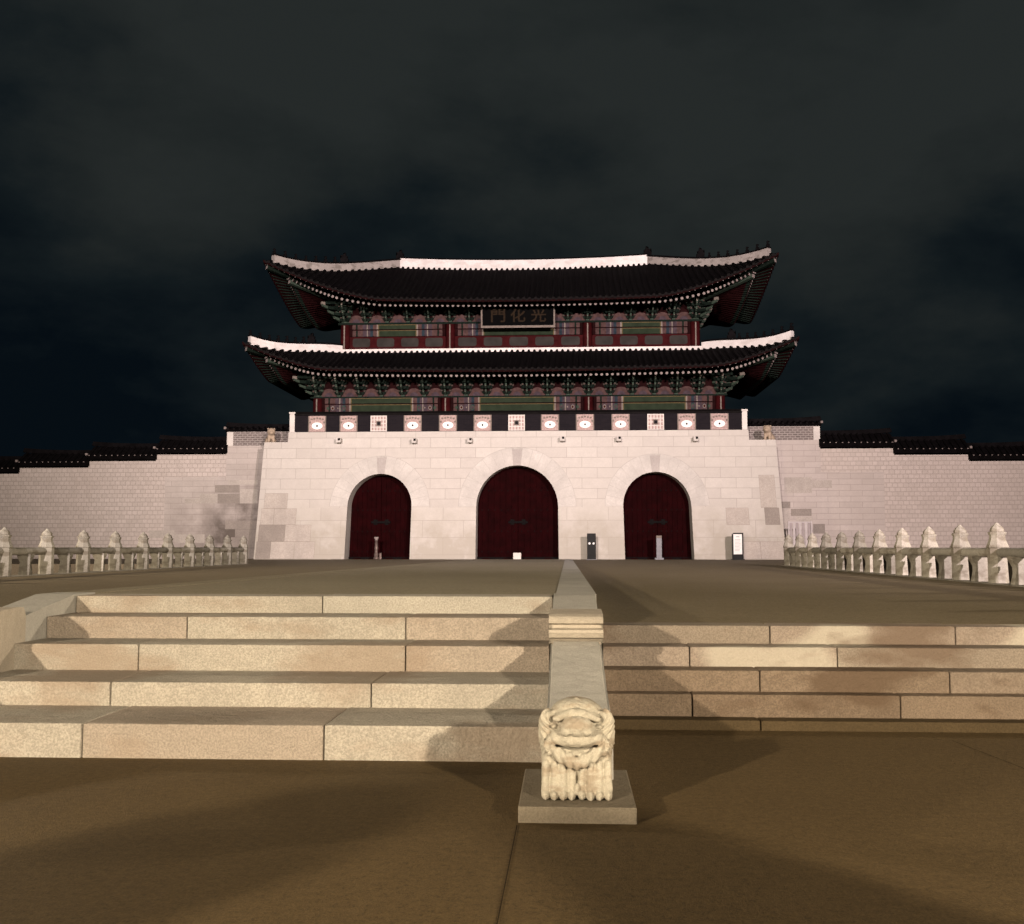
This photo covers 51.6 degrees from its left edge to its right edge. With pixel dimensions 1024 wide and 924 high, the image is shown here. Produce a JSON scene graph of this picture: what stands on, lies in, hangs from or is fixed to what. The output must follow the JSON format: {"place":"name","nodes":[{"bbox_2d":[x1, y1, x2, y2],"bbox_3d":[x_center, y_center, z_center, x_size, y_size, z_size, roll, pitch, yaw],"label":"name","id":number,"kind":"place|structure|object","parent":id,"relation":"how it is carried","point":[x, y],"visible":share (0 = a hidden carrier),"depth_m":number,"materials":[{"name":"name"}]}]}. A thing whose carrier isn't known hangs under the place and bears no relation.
{"place":"outdoors","nodes":[
{"label":"outdoors","id":0,"kind":"place"},
{"bbox_2d":[0,729,1023,923],"bbox_3d":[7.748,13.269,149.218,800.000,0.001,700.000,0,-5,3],"label":"ground","id":1,"kind":"structure","parent":0,"point":[784,827],"depth_m":5.22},
{"bbox_2d":[0,592,94,671],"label":"stone banister","id":2,"kind":"object","parent":1,"relation":"on","point":[24,620],"visible":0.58,"depth_m":9.25,"materials":[{"name":"stone"}]},
{"bbox_2d":[0,422,289,558],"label":"palace wall","id":3,"kind":"structure","parent":1,"relation":"on","point":[179,489],"depth_m":62.88,"materials":[{"name":"stone"}]},
{"bbox_2d":[0,594,552,761],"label":"granite stairs","id":4,"kind":"structure","parent":1,"relation":"on","point":[417,677],"depth_m":8.20,"materials":[{"name":"beige stone"}]},
{"bbox_2d":[518,696,636,823],"bbox_3d":[0.364,1.632,6.008,0.618,0.636,0.943,0,-5,3],"label":"guardian beast statue","id":5,"kind":"object","parent":1,"relation":"on","point":[571,781],"visible":1,"depth_m":5.70,"materials":[{"name":"stone"}]},
{"bbox_2d":[547,593,613,779],"bbox_3d":[0.496,1.610,8.189,0.423,1.004,4.010,0,-5,3],"label":"stone banister","id":6,"kind":"object","parent":1,"relation":"on","point":[576,665],"visible":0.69,"depth_m":8.05,"materials":[{"name":"stone"}]},
{"bbox_2d":[496,740,1021,923],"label":"paving joints","id":7,"kind":"object","parent":1,"relation":"on","point":[513,845],"visible":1,"depth_m":4.72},
{"bbox_2d":[788,521,811,545],"bbox_3d":[15.778,4.632,57.978,1.298,2.806,0.100,0,-5,3],"label":"slatted screen","id":8,"kind":"object","parent":1,"relation":"on","point":[794,540],"visible":0.41,"depth_m":58.02,"materials":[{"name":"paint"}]},
{"bbox_2d":[603,622,1023,732],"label":"granite stairs","id":9,"kind":"structure","parent":1,"relation":"on","point":[900,677],"depth_m":8.67,"materials":[{"name":"beige stone"}]},
{"bbox_2d":[747,416,1023,547],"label":"palace wall","id":10,"kind":"structure","parent":1,"relation":"on","point":[867,483],"depth_m":60.63,"materials":[{"name":"stone"}]},
{"bbox_2d":[0,559,1023,623],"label":"terrace","id":11,"kind":"structure","parent":0,"point":[710,591],"depth_m":17.24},
{"bbox_2d":[0,527,247,576],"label":"stone railing","id":12,"kind":"object","parent":11,"relation":"on","point":[46,550],"visible":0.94,"depth_m":30.50,"materials":[{"name":"stone"}]},
{"bbox_2d":[72,559,595,595],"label":"raised path","id":13,"kind":"structure","parent":11,"relation":"on","point":[512,576],"depth_m":14.53,"materials":[{"name":"stone"}]},
{"bbox_2d":[373,537,381,559],"bbox_3d":[-7.440,4.767,58.670,0.460,1.250,0.312,0,-5,3],"label":"bollard","id":14,"kind":"object","parent":11,"relation":"on","point":[376,554],"visible":1,"depth_m":58.58,"materials":[{"name":"beige stone"}]},
{"bbox_2d":[242,241,798,559],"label":"gate tower","id":15,"kind":"structure","parent":11,"relation":"on","point":[537,408],"depth_m":60.34,"materials":[{"name":"stone"}]},
{"bbox_2d":[265,428,275,441],"bbox_3d":[-13.900,-1.501,61.133,0.658,0.894,0.986,1,-5,-17],"label":"lion statue","id":16,"kind":"object","parent":15,"relation":"on","point":[271,435],"visible":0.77,"depth_m":60.87,"materials":[{"name":"stone"}]},
{"bbox_2d":[349,475,410,558],"bbox_3d":[-7.476,3.127,60.384,3.870,4.994,0.750,0,-5,3],"label":"door","id":17,"kind":"structure","parent":15,"relation":"in","point":[381,506],"depth_m":60.54,"materials":[{"name":"red wood"}]},
{"bbox_2d":[477,467,558,558],"bbox_3d":[0.334,2.872,59.998,4.822,5.441,0.750,0,-5,3],"label":"door","id":18,"kind":"structure","parent":15,"relation":"in","point":[518,506],"depth_m":60.15,"materials":[{"name":"red wood"}]},
{"bbox_2d":[623,473,691,558],"bbox_3d":[8.179,3.035,59.579,3.990,5.050,0.750,0,-5,3],"label":"door","id":19,"kind":"structure","parent":15,"relation":"in","point":[654,504],"depth_m":59.74,"materials":[{"name":"red wood"}]},
{"bbox_2d":[763,425,774,439],"bbox_3d":[14.422,-1.617,59.672,0.658,0.894,0.986,-2,-5,28],"label":"lion statue","id":20,"kind":"object","parent":15,"relation":"on","point":[768,435],"visible":0.85,"depth_m":59.42,"materials":[{"name":"stone"}]},
{"bbox_2d":[451,559,714,559],"bbox_3d":[0.540,5.399,58.447,21.198,0.058,0.280,0,-5,3],"label":"drain strip","id":21,"kind":"object","parent":11,"relation":"on","point":[621,559],"visible":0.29,"depth_m":57.99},
{"bbox_2d":[586,533,596,559],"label":"display pillar","id":22,"kind":"structure","parent":11,"relation":"on","point":[591,546],"depth_m":57.11,"materials":[{"name":"black metal"}]},
{"bbox_2d":[654,536,663,559],"bbox_3d":[8.025,4.684,57.874,0.480,1.330,0.400,0,-5,3],"label":"bollard","id":23,"kind":"object","parent":11,"relation":"on","point":[658,547],"visible":0.99,"depth_m":57.76,"materials":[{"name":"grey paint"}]},
{"bbox_2d":[731,533,744,559],"bbox_3d":[12.111,4.534,56.870,0.660,1.470,0.500,0,-5,3],"label":"notice stand","id":24,"kind":"object","parent":11,"relation":"on","point":[737,547],"visible":0.91,"depth_m":56.83,"materials":[{"name":"white metal"}]},
{"bbox_2d":[781,522,1023,586],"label":"stone railing","id":25,"kind":"object","parent":11,"relation":"on","point":[997,560],"visible":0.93,"depth_m":23.94,"materials":[{"name":"stone"}]},
{"bbox_2d":[0,0,1023,455],"label":"sky","id":26,"kind":"structure","parent":0,"point":[154,154],"materials":[{"name":"black"}]},
{"bbox_2d":[513,553,520,558],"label":"stone block","id":27,"kind":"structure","parent":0,"point":[516,555],"depth_m":57.89,"materials":[{"name":"white stone"}]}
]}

